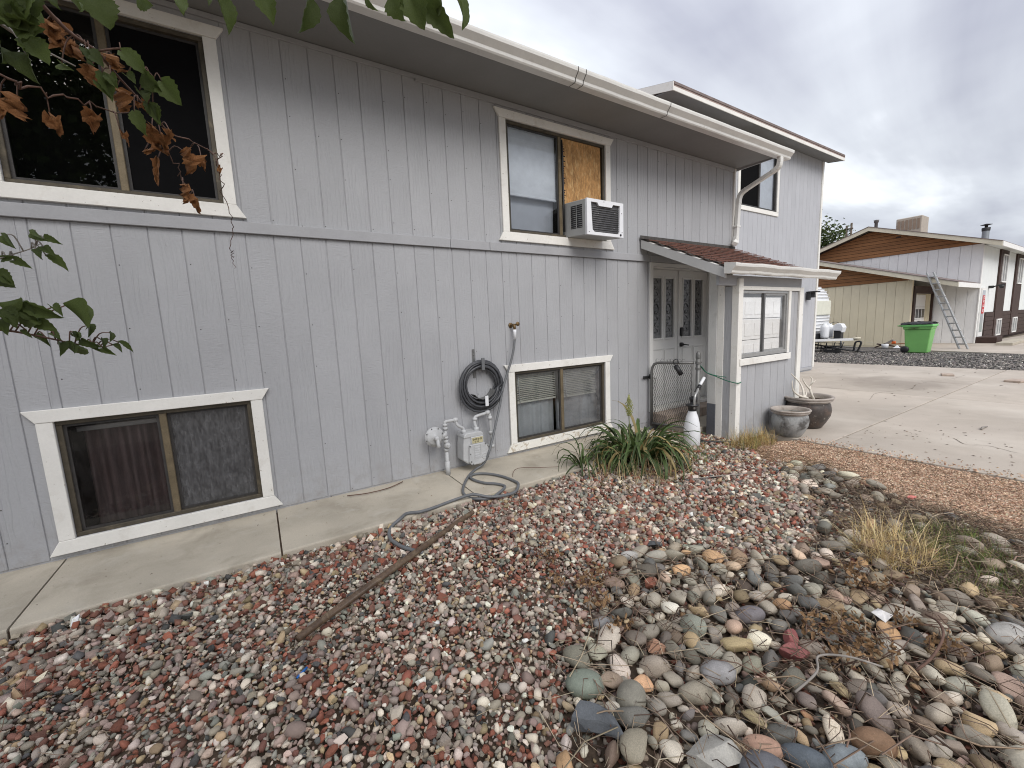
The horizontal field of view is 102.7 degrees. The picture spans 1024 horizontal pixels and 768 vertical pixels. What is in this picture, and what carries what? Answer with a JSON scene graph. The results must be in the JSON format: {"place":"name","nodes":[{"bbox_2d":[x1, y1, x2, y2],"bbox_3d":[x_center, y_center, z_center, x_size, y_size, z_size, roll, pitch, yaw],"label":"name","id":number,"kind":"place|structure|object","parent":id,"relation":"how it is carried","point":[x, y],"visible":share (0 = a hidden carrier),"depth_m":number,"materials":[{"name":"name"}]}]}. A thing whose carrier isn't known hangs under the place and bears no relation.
{"place":"outdoors","nodes":[
{"label":"outdoors","id":0,"kind":"place"},
{"bbox_2d":[0,426,683,640],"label":"concrete walk","id":1,"kind":"structure","parent":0,"point":[33,597],"depth_m":3.10,"materials":[{"name":"beige concrete"}]},
{"bbox_2d":[347,481,402,495],"bbox_3d":[-1.311,1.028,3.985,0.544,0.012,0.087,-8,9,-34],"label":"dead root","id":2,"kind":"object","parent":1,"relation":"on","point":[374,491],"visible":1,"depth_m":3.93,"materials":[{"name":"brown wood"}]},
{"bbox_2d":[512,467,545,476],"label":"stem","id":3,"kind":"object","parent":1,"relation":"on","point":[530,467],"visible":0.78,"depth_m":4.40,"materials":[{"name":"plant"}]},
{"bbox_2d":[0,428,878,767],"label":"gravel bed","id":4,"kind":"object","parent":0,"point":[336,702],"visible":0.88,"depth_m":2.15,"materials":[{"name":"gravel"}]},
{"bbox_2d":[2,546,335,649],"bbox_3d":[-2.047,1.332,2.593,1.929,0.035,0.461,-7,9,-31],"label":"edge debris","id":5,"kind":"object","parent":4,"relation":"on","point":[216,585],"visible":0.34,"depth_m":2.75,"materials":[{"name":"plant"}]},
{"bbox_2d":[296,666,307,678],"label":"litter","id":6,"kind":"object","parent":4,"relation":"on","point":[303,670],"visible":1,"depth_m":1.94,"materials":[{"name":"blue plastic"}]},
{"bbox_2d":[295,510,474,641],"bbox_3d":[-0.733,1.215,2.833,0.048,0.044,1.615,2,9,29],"label":"iron pipe","id":7,"kind":"object","parent":4,"relation":"on","point":[338,608],"visible":1,"depth_m":2.56,"materials":[{"name":"brown metal"}]},
{"bbox_2d":[0,430,867,767],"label":"dry twigs","id":8,"kind":"object","parent":4,"relation":"on","point":[428,612],"visible":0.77,"depth_m":2.13,"materials":[{"name":"wood"}]},
{"bbox_2d":[387,329,519,553],"bbox_3d":[-0.327,0.302,3.834,0.667,1.573,2.135,1,9,27],"label":"garden hose","id":9,"kind":"object","parent":4,"relation":"on","point":[464,495],"visible":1,"depth_m":3.88,"materials":[{"name":"grey plastic"}]},
{"bbox_2d":[524,536,574,586],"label":"withered weed","id":10,"kind":"object","parent":4,"relation":"on","point":[557,580],"visible":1,"depth_m":2.62,"materials":[{"name":"brown plant"}]},
{"bbox_2d":[552,434,595,478],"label":"broadleaf grass clump","id":11,"kind":"object","parent":4,"relation":"on","point":[581,460],"visible":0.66,"depth_m":4.42,"materials":[{"name":"green plant"}]},
{"bbox_2d":[557,561,632,610],"bbox_3d":[0.554,1.180,2.429,0.438,0.142,0.430,-7,9,-31],"label":"withered weed","id":12,"kind":"object","parent":4,"relation":"on","point":[603,603],"visible":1,"depth_m":2.46,"materials":[{"name":"brown plant"}]},
{"bbox_2d":[575,439,621,476],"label":"broadleaf grass clump","id":13,"kind":"object","parent":4,"relation":"on","point":[603,462],"visible":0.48,"depth_m":4.45,"materials":[{"name":"green plant"}]},
{"bbox_2d":[573,429,702,488],"bbox_3d":[1.292,0.943,4.483,1.680,0.658,1.368,-7,9,-31],"label":"straw","id":14,"kind":"object","parent":4,"relation":"on","point":[648,472],"visible":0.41,"depth_m":4.22,"materials":[{"name":"beige plant"}]},
{"bbox_2d":[575,394,712,480],"bbox_3d":[1.464,0.686,4.706,1.452,1.159,1.620,-7,9,-31],"label":"broadleaf grass clump","id":15,"kind":"object","parent":4,"relation":"on","point":[652,448],"visible":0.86,"depth_m":4.47,"materials":[{"name":"green plant"}]},
{"bbox_2d":[684,377,705,445],"bbox_3d":[2.355,0.353,5.294,0.372,0.871,0.199,-12,12,-51],"label":"pump sprayer","id":16,"kind":"object","parent":4,"relation":"on","point":[692,415],"visible":0.92,"depth_m":5.18,"materials":[{"name":"white plastic"}]},
{"bbox_2d":[695,351,701,421],"bbox_3d":[2.556,0.167,5.621,0.097,1.234,0.070,-7,9,-31],"label":"gate post","id":17,"kind":"object","parent":4,"relation":"on","point":[698,362],"visible":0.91,"depth_m":5.56,"materials":[{"name":"metal"}]},
{"bbox_2d":[650,359,693,427],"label":"chain link gate","id":18,"kind":"structure","parent":17,"relation":"attached to","point":[667,362],"depth_m":5.88,"materials":[{"name":"metal"}]},
{"bbox_2d":[673,359,683,375],"bbox_3d":[2.313,-0.232,5.698,0.143,0.240,0.070,0,8,18],"label":"flashlight","id":19,"kind":"object","parent":18,"relation":"hanging from","point":[678,370],"visible":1,"depth_m":5.68,"materials":[{"name":"black plastic"}]},
{"bbox_2d":[700,365,740,383],"bbox_3d":[2.723,-0.127,5.373,0.494,0.220,0.155,4,10,40],"label":"green cord","id":20,"kind":"object","parent":17,"relation":"attached to","point":[719,377],"visible":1,"depth_m":5.34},
{"bbox_2d":[673,440,724,461],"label":"grass","id":21,"kind":"structure","parent":4,"relation":"on","point":[703,453],"depth_m":4.85,"materials":[{"name":"plant"}]},
{"bbox_2d":[689,473,746,479],"bbox_3d":[2.169,0.932,4.163,0.774,0.016,0.024,-3,8,-6],"label":"stick","id":22,"kind":"object","parent":4,"relation":"on","point":[717,476],"visible":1,"depth_m":4.15,"materials":[{"name":"wood"}]},
{"bbox_2d":[700,441,751,449],"bbox_3d":[2.740,0.759,5.216,0.419,0.047,0.511,-7,9,-31],"label":"black cable","id":23,"kind":"object","parent":4,"relation":"on","point":[723,442],"visible":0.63,"depth_m":5.29,"materials":[{"name":"plastic"}]},
{"bbox_2d":[713,426,770,449],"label":"dry grass tuft","id":24,"kind":"object","parent":4,"relation":"on","point":[740,441],"visible":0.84,"depth_m":5.09,"materials":[{"name":"plant"}]},
{"bbox_2d":[442,0,1023,246],"label":"sky","id":25,"kind":"structure","parent":0,"point":[922,100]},
{"bbox_2d":[555,460,1023,767],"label":"cobble bed","id":26,"kind":"object","parent":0,"point":[636,739],"visible":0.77,"depth_m":1.87,"materials":[{"name":"stone"}]},
{"bbox_2d":[600,604,640,640],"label":"withered weed","id":27,"kind":"object","parent":26,"relation":"on","point":[630,623],"visible":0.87,"depth_m":2.11,"materials":[{"name":"brown plant"}]},
{"bbox_2d":[524,440,1023,767],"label":"dry twigs","id":28,"kind":"object","parent":26,"relation":"on","point":[891,658],"depth_m":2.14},
{"bbox_2d":[783,603,879,681],"bbox_3d":[1.479,1.211,1.955,0.358,0.125,0.388,-7,9,-31],"label":"withered weed","id":29,"kind":"object","parent":26,"relation":"on","point":[845,647],"visible":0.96,"depth_m":1.93,"materials":[{"name":"brown plant"}]},
{"bbox_2d":[794,653,882,692],"bbox_3d":[1.374,1.221,1.777,0.468,0.050,0.112,-4,8,-13],"label":"branch","id":30,"kind":"object","parent":26,"relation":"on","point":[807,681],"visible":1,"depth_m":1.78,"materials":[{"name":"grey plant"}]},
{"bbox_2d":[810,606,914,669],"bbox_3d":[1.643,1.192,2.000,0.336,0.138,0.419,-7,9,-31],"label":"withered weed","id":31,"kind":"object","parent":26,"relation":"on","point":[859,642],"visible":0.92,"depth_m":1.93,"materials":[{"name":"brown plant"}]},
{"bbox_2d":[837,551,906,596],"bbox_3d":[2.049,1.120,2.384,0.298,0.141,0.350,-7,9,-31],"label":"withered weed","id":32,"kind":"object","parent":26,"relation":"on","point":[858,576],"visible":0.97,"depth_m":2.37,"materials":[{"name":"brown plant"}]},
{"bbox_2d":[872,608,892,622],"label":"litter","id":33,"kind":"object","parent":26,"relation":"on","point":[884,616],"visible":0.89,"depth_m":2.11,"materials":[{"name":"white paper"}]},
{"bbox_2d":[815,495,984,589],"bbox_3d":[2.541,1.143,2.743,0.899,0.641,0.874,-7,9,-31],"label":"dry grass tuft","id":34,"kind":"object","parent":26,"relation":"on","point":[881,535],"visible":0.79,"depth_m":2.68,"materials":[{"name":"plant"}]},
{"bbox_2d":[915,613,944,671],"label":"branch","id":35,"kind":"object","parent":26,"relation":"on","point":[928,660],"visible":1,"depth_m":1.81,"materials":[{"name":"brown plant"}]},
{"bbox_2d":[871,593,991,661],"bbox_3d":[1.984,1.183,1.957,0.255,0.137,0.419,-4,8,-9],"label":"withered weed","id":36,"kind":"object","parent":26,"relation":"on","point":[928,637],"visible":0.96,"depth_m":1.93,"materials":[{"name":"brown plant"}]},
{"bbox_2d":[845,223,852,236],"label":"utility pole","id":37,"kind":"object","parent":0,"point":[850,229],"visible":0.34,"depth_m":47.53,"materials":[{"name":"wood"}]},
{"bbox_2d":[746,333,1023,441],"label":"ground","id":38,"kind":"structure","parent":0,"point":[1002,338],"depth_m":22.43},
{"bbox_2d":[0,0,469,355],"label":"mulberry tree","id":39,"kind":"object","parent":38,"relation":"on","point":[26,21],"visible":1,"depth_m":0.76,"materials":[{"name":"green plant"}]},
{"bbox_2d":[0,0,844,573],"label":"house","id":40,"kind":"structure","parent":38,"relation":"on","point":[354,302],"depth_m":3.73,"materials":[{"name":"grey paint"}]},
{"bbox_2d":[0,0,246,218],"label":"window","id":41,"kind":"structure","parent":40,"relation":"in","point":[81,166],"depth_m":3.12,"materials":[{"name":"white paint"}]},
{"bbox_2d":[84,422,170,523],"bbox_3d":[-3.022,0.709,3.261,0.460,0.800,0.090,-7,9,-31],"label":"curtain","id":42,"kind":"object","parent":40,"relation":"hanging from","point":[128,471],"visible":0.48,"depth_m":3.24,"materials":[{"name":"brown fabric"}]},
{"bbox_2d":[20,388,282,557],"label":"window","id":43,"kind":"structure","parent":40,"relation":"in","point":[214,446],"depth_m":3.31,"materials":[{"name":"white paint"}]},
{"bbox_2d":[425,410,493,475],"bbox_3d":[-0.544,0.639,4.423,0.825,0.632,0.243,-7,9,-31],"label":"gas meter","id":44,"kind":"object","parent":40,"relation":"attached to","point":[472,447],"visible":0.99,"depth_m":4.37,"materials":[{"name":"grey paint"}]},
{"bbox_2d":[471,349,494,405],"bbox_3d":[-0.329,-0.073,4.544,0.255,0.630,0.144,-7,9,-31],"label":"hose hanger","id":45,"kind":"object","parent":40,"relation":"attached to","point":[490,393],"visible":0.98,"depth_m":4.53,"materials":[{"name":"metal"}]},
{"bbox_2d":[459,360,502,412],"bbox_3d":[-0.335,0.025,4.543,0.571,0.588,0.135,-7,9,-31],"label":"hose coil","id":46,"kind":"object","parent":45,"relation":"hanging from","point":[471,403],"visible":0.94,"depth_m":4.53,"materials":[{"name":"grey rubber"}]},
{"bbox_2d":[508,322,519,329],"bbox_3d":[0.024,-0.670,4.726,0.093,0.094,0.106,-7,9,-31],"label":"faucet","id":47,"kind":"object","parent":40,"relation":"attached to","point":[510,325],"visible":1,"depth_m":4.69,"materials":[{"name":"gold metal"}]},
{"bbox_2d":[507,127,555,201],"bbox_3d":[0.224,-2.565,4.793,0.700,0.754,0.036,-7,9,-31],"label":"window blind","id":48,"kind":"object","parent":40,"relation":"attached to","point":[531,166],"depth_m":4.79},
{"bbox_2d":[510,196,552,232],"bbox_3d":[0.206,-2.013,4.936,0.720,0.460,0.020,-7,9,-31],"label":"window blind","id":49,"kind":"object","parent":40,"relation":"attached to","point":[531,214],"depth_m":4.95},
{"bbox_2d":[516,372,553,436],"bbox_3d":[0.234,0.262,5.246,0.740,0.910,0.036,-7,9,-31],"label":"curtain","id":50,"kind":"object","parent":40,"relation":"hanging from","point":[535,417],"visible":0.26,"depth_m":5.30,"materials":[{"name":"white fabric"}]},
{"bbox_2d":[516,371,555,406],"bbox_3d":[0.283,0.050,5.161,0.660,0.427,0.042,-7,9,-31],"label":"window blind","id":51,"kind":"object","parent":40,"relation":"attached to","point":[526,400],"depth_m":5.16,"materials":[{"name":"white plastic"}]},
{"bbox_2d":[493,106,614,249],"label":"window","id":52,"kind":"structure","parent":40,"relation":"in","point":[557,237],"depth_m":4.87,"materials":[{"name":"white paint"}]},
{"bbox_2d":[503,355,612,452],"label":"window","id":53,"kind":"structure","parent":40,"relation":"in","point":[556,365],"depth_m":5.27,"materials":[{"name":"white paint"}]},
{"bbox_2d":[561,140,564,231],"bbox_3d":[0.621,-2.402,4.981,0.032,1.061,0.042,-7,9,-31],"label":"gasket","id":54,"kind":"object","parent":40,"relation":"attached to","point":[562,165],"visible":1,"depth_m":4.98,"materials":[{"name":"black plastic"}]},
{"bbox_2d":[554,366,596,428],"bbox_3d":[0.886,0.177,5.658,0.750,0.910,0.040,-7,9,-31],"label":"curtain","id":55,"kind":"object","parent":40,"relation":"hanging from","point":[580,409],"visible":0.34,"depth_m":5.68,"materials":[{"name":"white fabric"}]},
{"bbox_2d":[563,366,595,400],"bbox_3d":[0.889,-0.019,5.534,0.630,0.442,0.042,-7,9,-31],"label":"window blind","id":56,"kind":"object","parent":40,"relation":"attached to","point":[578,393],"depth_m":5.54,"materials":[{"name":"white plastic"}]},
{"bbox_2d":[561,138,600,205],"bbox_3d":[0.875,-2.611,5.145,0.630,0.770,0.016,-7,9,-31],"label":"strand board","id":57,"kind":"object","parent":40,"relation":"attached to","point":[581,171],"visible":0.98,"depth_m":5.12,"materials":[{"name":"brown wood"}]},
{"bbox_2d":[562,197,622,240],"bbox_3d":[1.008,-2.021,5.088,0.641,0.451,0.492,-7,9,-31],"label":"air conditioner","id":58,"kind":"object","parent":40,"relation":"attached to","point":[593,219],"visible":0.98,"depth_m":4.90,"materials":[{"name":"white plastic"}]},
{"bbox_2d":[806,291,819,299],"bbox_3d":[8.422,-2.477,11.452,0.200,0.235,0.273,-7,9,-31],"label":"wall lamp","id":59,"kind":"object","parent":40,"relation":"attached to","point":[810,295],"visible":1,"depth_m":11.45,"materials":[{"name":"black metal"}]},
{"bbox_2d":[820,209,855,248],"bbox_3d":[29.633,-10.914,40.108,6.113,11.707,6.223,-2,8,6],"label":"tree","id":60,"kind":"object","parent":38,"relation":"on","point":[832,235],"visible":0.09,"depth_m":38.39,"materials":[{"name":"green plant"}]},
{"bbox_2d":[752,437,1023,537],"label":"pink gravel strip","id":61,"kind":"object","parent":38,"relation":"on","point":[912,483],"visible":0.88,"depth_m":3.93,"materials":[{"name":"gravel"}]},
{"bbox_2d":[741,423,781,446],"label":"dry grass tuft","id":62,"kind":"object","parent":61,"relation":"on","point":[762,437],"visible":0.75,"depth_m":5.30,"materials":[{"name":"plant"}]},
{"bbox_2d":[708,444,843,472],"bbox_3d":[2.930,0.839,4.722,0.918,0.035,1.344,-7,9,-31],"label":"edge debris","id":63,"kind":"object","parent":61,"relation":"on","point":[783,458],"visible":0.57,"depth_m":4.65,"materials":[{"name":"plant"}]},
{"bbox_2d":[762,362,1023,482],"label":"driveway","id":64,"kind":"structure","parent":0,"point":[862,407],"depth_m":6.37,"materials":[{"name":"concrete"}]},
{"bbox_2d":[770,405,811,437],"bbox_3d":[3.777,0.516,5.567,0.474,0.371,0.474,-7,9,-31],"label":"garden pot","id":65,"kind":"object","parent":64,"relation":"on","point":[790,421],"visible":1,"depth_m":5.43,"materials":[{"name":"ceramic"}]},
{"bbox_2d":[784,392,834,428],"bbox_3d":[4.308,0.393,5.982,0.636,0.456,0.635,-7,9,-31],"label":"garden pot","id":66,"kind":"object","parent":64,"relation":"on","point":[820,407],"visible":0.74,"depth_m":5.74,"materials":[{"name":"ceramic"}]},
{"bbox_2d":[791,373,808,398],"bbox_3d":[4.060,0.040,5.802,0.322,0.379,0.167,-3,8,-3],"label":"antler","id":67,"kind":"object","parent":66,"relation":"in","point":[804,394],"visible":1,"depth_m":5.78,"materials":[{"name":"white"}]},
{"bbox_2d":[802,376,815,398],"bbox_3d":[4.292,0.059,5.899,0.236,0.340,0.104,-6,9,-26],"label":"antler","id":68,"kind":"object","parent":66,"relation":"in","point":[810,390],"visible":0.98,"depth_m":5.89,"materials":[{"name":"white"}]},
{"bbox_2d":[841,426,1014,472],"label":"fallen leaves","id":69,"kind":"object","parent":64,"relation":"on","point":[935,449],"visible":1,"depth_m":5.02,"materials":[{"name":"plant"}]},
{"bbox_2d":[941,373,954,375],"bbox_3d":[10.675,-0.231,10.037,0.210,0.045,0.300,4,10,41],"label":"loose paver","id":70,"kind":"object","parent":64,"relation":"on","point":[947,374],"visible":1,"depth_m":9.96,"materials":[{"name":"concrete"}]},
{"bbox_2d":[1004,378,1023,382],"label":"loose paver","id":71,"kind":"object","parent":64,"relation":"on","point":[1015,380],"visible":1,"depth_m":8.74,"materials":[{"name":"brick"}]},
{"bbox_2d":[814,346,1023,370],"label":"side yard","id":72,"kind":"structure","parent":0,"point":[891,356],"depth_m":13.76,"materials":[{"name":"grey gravel"}]},
{"bbox_2d":[814,342,851,352],"bbox_3d":[13.610,-1.593,17.680,0.424,0.441,1.735,-7,9,-31],"label":"metal rack","id":73,"kind":"object","parent":72,"relation":"on","point":[832,349],"visible":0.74,"depth_m":17.52,"materials":[{"name":"black metal"}]},
{"bbox_2d":[815,287,860,350],"bbox_3d":[12.556,-3.111,19.696,2.440,3.039,6.885,-7,9,-31],"label":"travel trailer","id":74,"kind":"object","parent":72,"relation":"on","point":[826,330],"visible":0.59,"depth_m":17.88,"materials":[{"name":"white paint"}]},
{"bbox_2d":[824,341,864,352],"bbox_3d":[13.989,-1.581,17.253,0.066,0.499,1.408,-7,9,-31],"label":"dolly frame","id":75,"kind":"object","parent":72,"relation":"on","point":[854,347],"visible":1,"depth_m":16.92,"materials":[{"name":"black metal"}]},
{"bbox_2d":[881,344,888,347],"bbox_3d":[16.792,-1.708,18.431,0.260,0.190,0.253,-7,9,-31],"label":"bucket","id":76,"kind":"object","parent":72,"relation":"on","point":[884,345],"visible":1,"depth_m":18.35,"materials":[{"name":"white plastic"}]},
{"bbox_2d":[898,322,938,352],"bbox_3d":[15.669,-1.800,15.858,0.688,1.140,1.016,-7,9,-31],"label":"wheeled bin","id":77,"kind":"object","parent":72,"relation":"on","point":[919,338],"visible":0.96,"depth_m":15.63,"materials":[{"name":"green plastic"}]},
{"bbox_2d":[902,321,938,324],"bbox_3d":[15.667,-2.366,15.765,0.740,0.130,0.964,-7,9,-31],"label":"lid","id":78,"kind":"object","parent":77,"relation":"on","point":[919,322],"visible":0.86,"depth_m":15.56,"materials":[{"name":"plastic"}]},
{"bbox_2d":[815,226,1023,346],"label":"neighbor house","id":79,"kind":"structure","parent":0,"point":[879,289],"depth_m":19.67,"materials":[{"name":"white paint"}]},
{"bbox_2d":[874,220,878,226],"bbox_3d":[19.138,-8.210,21.529,0.240,0.830,0.234,-7,9,-31],"label":"flue pipe","id":80,"kind":"object","parent":79,"relation":"on","point":[876,223],"visible":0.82,"depth_m":21.45,"materials":[{"name":"grey metal"}]},
{"bbox_2d":[896,215,928,231],"bbox_3d":[20.665,-8.106,21.159,1.020,0.890,1.000,-7,9,-31],"label":"roof cooler","id":81,"kind":"object","parent":79,"relation":"on","point":[919,223],"visible":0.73,"depth_m":20.78,"materials":[{"name":"beige metal"}]},
{"bbox_2d":[981,295,984,313],"bbox_3d":[21.674,-3.658,18.825,0.380,0.820,0.014,-7,9,-31],"label":"red sign","id":82,"kind":"object","parent":79,"relation":"attached to","point":[983,303],"visible":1,"depth_m":18.80,"materials":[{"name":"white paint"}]},
{"bbox_2d":[980,224,990,244],"bbox_3d":[24.049,-7.415,20.809,0.440,1.420,0.440,-7,9,-31],"label":"flue pipe","id":83,"kind":"object","parent":79,"relation":"on","point":[985,231],"visible":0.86,"depth_m":20.69,"materials":[{"name":"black metal"}]},
{"bbox_2d":[988,284,1004,287],"bbox_3d":[22.596,-4.556,19.078,0.200,0.190,0.507,-7,9,-31],"label":"wall lamp","id":84,"kind":"object","parent":79,"relation":"attached to","point":[1000,285],"visible":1,"depth_m":18.99,"materials":[{"name":"black metal"}]},
{"bbox_2d":[894,514,1021,571],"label":"grass","id":85,"kind":"structure","parent":0,"point":[968,534],"depth_m":2.77,"materials":[{"name":"plant"}]},
{"bbox_2d":[931,335,1023,353],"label":"neighbor pad","id":86,"kind":"object","parent":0,"point":[990,348],"visible":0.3,"depth_m":16.50,"materials":[{"name":"concrete"}]},
{"bbox_2d":[926,272,968,348],"bbox_3d":[17.884,-3.055,16.839,0.094,3.187,1.596,-5,8,-14],"label":"ladder","id":87,"kind":"object","parent":86,"relation":"on","point":[949,309],"visible":0.99,"depth_m":16.82,"materials":[{"name":"metal"}]},
{"bbox_2d":[931,540,1023,603],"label":"grass","id":88,"kind":"structure","parent":0,"point":[978,576],"depth_m":2.44,"materials":[{"name":"plant"}]}
]}

